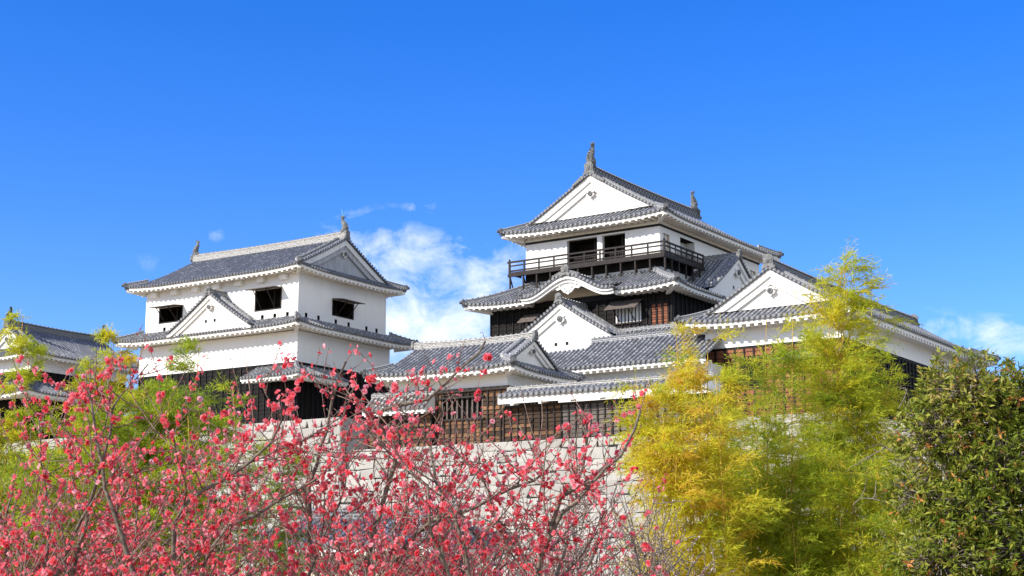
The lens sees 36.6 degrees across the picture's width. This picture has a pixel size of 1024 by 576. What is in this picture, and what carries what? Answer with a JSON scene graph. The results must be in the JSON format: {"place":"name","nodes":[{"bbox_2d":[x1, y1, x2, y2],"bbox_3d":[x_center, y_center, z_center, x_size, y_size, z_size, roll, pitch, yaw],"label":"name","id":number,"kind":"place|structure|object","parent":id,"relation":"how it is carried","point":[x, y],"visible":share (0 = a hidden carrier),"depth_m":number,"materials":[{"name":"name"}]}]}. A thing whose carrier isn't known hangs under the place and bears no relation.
{"place":"outdoors","nodes":[
{"label":"outdoors","id":0,"kind":"place"},
{"bbox_2d":[238,502,509,575],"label":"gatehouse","id":1,"kind":"object","parent":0,"point":[355,515],"visible":0.11,"depth_m":46.19,"materials":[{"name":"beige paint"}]},
{"bbox_2d":[0,0,1023,415],"label":"sky","id":2,"kind":"structure","parent":0,"point":[134,133],"materials":[{"name":"blue"}]},
{"bbox_2d":[497,371,721,441],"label":"roofed wall","id":3,"kind":"structure","parent":0,"point":[555,415],"depth_m":82.19,"materials":[{"name":"tile"}]},
{"bbox_2d":[868,406,1018,526],"bbox_3d":[4.191,2.295,12.126,2.310,3.331,2.398,0,-11,0],"label":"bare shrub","id":4,"kind":"object","parent":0,"point":[913,449],"visible":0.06,"depth_m":12.94,"materials":[{"name":"plant"}]},
{"label":"ground","id":5,"kind":"structure","parent":0,"visible":0},
{"bbox_2d":[0,308,119,571],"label":"bamboo","id":6,"kind":"object","parent":5,"relation":"on","point":[20,342],"visible":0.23,"depth_m":13.37,"materials":[{"name":"green plant"}]},
{"bbox_2d":[50,322,146,568],"bbox_3d":[-3.660,2.256,13.579,1.213,3.953,1.302,0,-11,0],"label":"bamboo","id":7,"kind":"object","parent":5,"relation":"on","point":[105,335],"visible":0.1,"depth_m":13.62,"materials":[{"name":"green plant"}]},
{"bbox_2d":[0,443,222,575],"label":"bamboo","id":8,"kind":"object","parent":5,"relation":"on","point":[33,534],"visible":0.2,"depth_m":11.77,"materials":[{"name":"green plant"}]},
{"bbox_2d":[0,380,295,575],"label":"plum tree","id":9,"kind":"object","parent":5,"relation":"on","point":[191,511],"visible":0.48,"depth_m":8.10,"materials":[{"name":"pink plant"}]},
{"bbox_2d":[0,324,305,575],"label":"plum tree","id":10,"kind":"object","parent":5,"relation":"on","point":[74,567],"visible":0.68,"depth_m":6.85,"materials":[{"name":"pink plant"}]},
{"bbox_2d":[0,417,366,575],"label":"stone wall","id":11,"kind":"structure","parent":5,"relation":"on","point":[307,428],"depth_m":100.89,"materials":[{"name":"stone"}]},
{"bbox_2d":[0,306,138,441],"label":"turret","id":12,"kind":"object","parent":11,"relation":"on","point":[69,348],"visible":0.41,"depth_m":119.40,"materials":[{"name":"grey tile"}]},
{"bbox_2d":[111,211,419,430],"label":"turret","id":13,"kind":"object","parent":11,"relation":"on","point":[307,298],"visible":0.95,"depth_m":109.80,"materials":[{"name":"white paint"}]},
{"bbox_2d":[48,333,324,575],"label":"bamboo","id":14,"kind":"object","parent":5,"relation":"on","point":[122,434],"visible":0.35,"depth_m":12.55,"materials":[{"name":"green plant"}]},
{"bbox_2d":[0,340,489,575],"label":"plum tree","id":15,"kind":"object","parent":5,"relation":"on","point":[234,520],"visible":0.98,"depth_m":6.56,"materials":[{"name":"pink plant"}]},
{"bbox_2d":[141,435,550,575],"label":"plum tree","id":16,"kind":"object","parent":5,"relation":"on","point":[409,521],"visible":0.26,"depth_m":8.62,"materials":[{"name":"pink plant"}]},
{"bbox_2d":[142,332,578,575],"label":"plum tree","id":17,"kind":"object","parent":5,"relation":"on","point":[394,554],"visible":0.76,"depth_m":6.79,"materials":[{"name":"pink plant"}]},
{"bbox_2d":[232,407,661,575],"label":"plum tree","id":18,"kind":"object","parent":5,"relation":"on","point":[596,546],"visible":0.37,"depth_m":8.06,"materials":[{"name":"pink plant"}]},
{"bbox_2d":[277,344,705,575],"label":"plum tree","id":19,"kind":"object","parent":5,"relation":"on","point":[544,547],"visible":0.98,"depth_m":6.53,"materials":[{"name":"pink plant"}]},
{"bbox_2d":[487,460,736,575],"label":"flowering shrub","id":20,"kind":"object","parent":5,"relation":"on","point":[659,550],"visible":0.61,"depth_m":9.01,"materials":[{"name":"plant"}]},
{"bbox_2d":[338,420,1021,575],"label":"stone wall","id":21,"kind":"structure","parent":5,"relation":"on","point":[366,470],"depth_m":81.80,"materials":[{"name":"stone"}]},
{"bbox_2d":[361,389,434,448],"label":"roofed wall","id":22,"kind":"structure","parent":21,"relation":"on","point":[421,410],"depth_m":87.97,"materials":[{"name":"tile"}]},
{"bbox_2d":[359,330,585,444],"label":"turret","id":23,"kind":"object","parent":21,"relation":"on","point":[522,359],"visible":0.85,"depth_m":87.43,"materials":[{"name":"grey tile"}]},
{"bbox_2d":[459,141,783,352],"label":"castle keep","id":24,"kind":"structure","parent":21,"relation":"on","point":[608,254],"depth_m":104.24,"materials":[{"name":"white paint"}]},
{"bbox_2d":[546,329,723,414],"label":"gallery","id":25,"kind":"object","parent":21,"relation":"on","point":[612,357],"visible":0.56,"depth_m":92.62,"materials":[{"name":"tile"}]},
{"bbox_2d":[725,412,894,428],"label":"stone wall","id":26,"kind":"structure","parent":21,"relation":"on","point":[788,420],"depth_m":86.71,"materials":[{"name":"stone"}]},
{"bbox_2d":[674,254,1000,419],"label":"hall","id":27,"kind":"structure","parent":26,"relation":"on","point":[753,305],"depth_m":89.46,"materials":[{"name":"white paint"}]},
{"bbox_2d":[601,317,795,575],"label":"bamboo","id":28,"kind":"object","parent":5,"relation":"on","point":[691,487],"visible":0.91,"depth_m":12.03,"materials":[{"name":"yellow plant"}]},
{"bbox_2d":[655,319,862,575],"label":"bamboo","id":29,"kind":"object","parent":5,"relation":"on","point":[782,471],"visible":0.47,"depth_m":13.02,"materials":[{"name":"green plant"}]},
{"bbox_2d":[684,429,949,575],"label":"bamboo","id":30,"kind":"object","parent":5,"relation":"on","point":[875,567],"visible":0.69,"depth_m":12.39,"materials":[{"name":"green plant"}]},
{"bbox_2d":[698,235,953,575],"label":"bamboo","id":31,"kind":"object","parent":5,"relation":"on","point":[824,349],"visible":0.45,"depth_m":13.77,"materials":[{"name":"green plant"}]},
{"bbox_2d":[846,343,1023,575],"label":"evergreen tree","id":32,"kind":"object","parent":5,"relation":"on","point":[964,521],"visible":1,"depth_m":10.77,"materials":[{"name":"green plant"}]}
]}

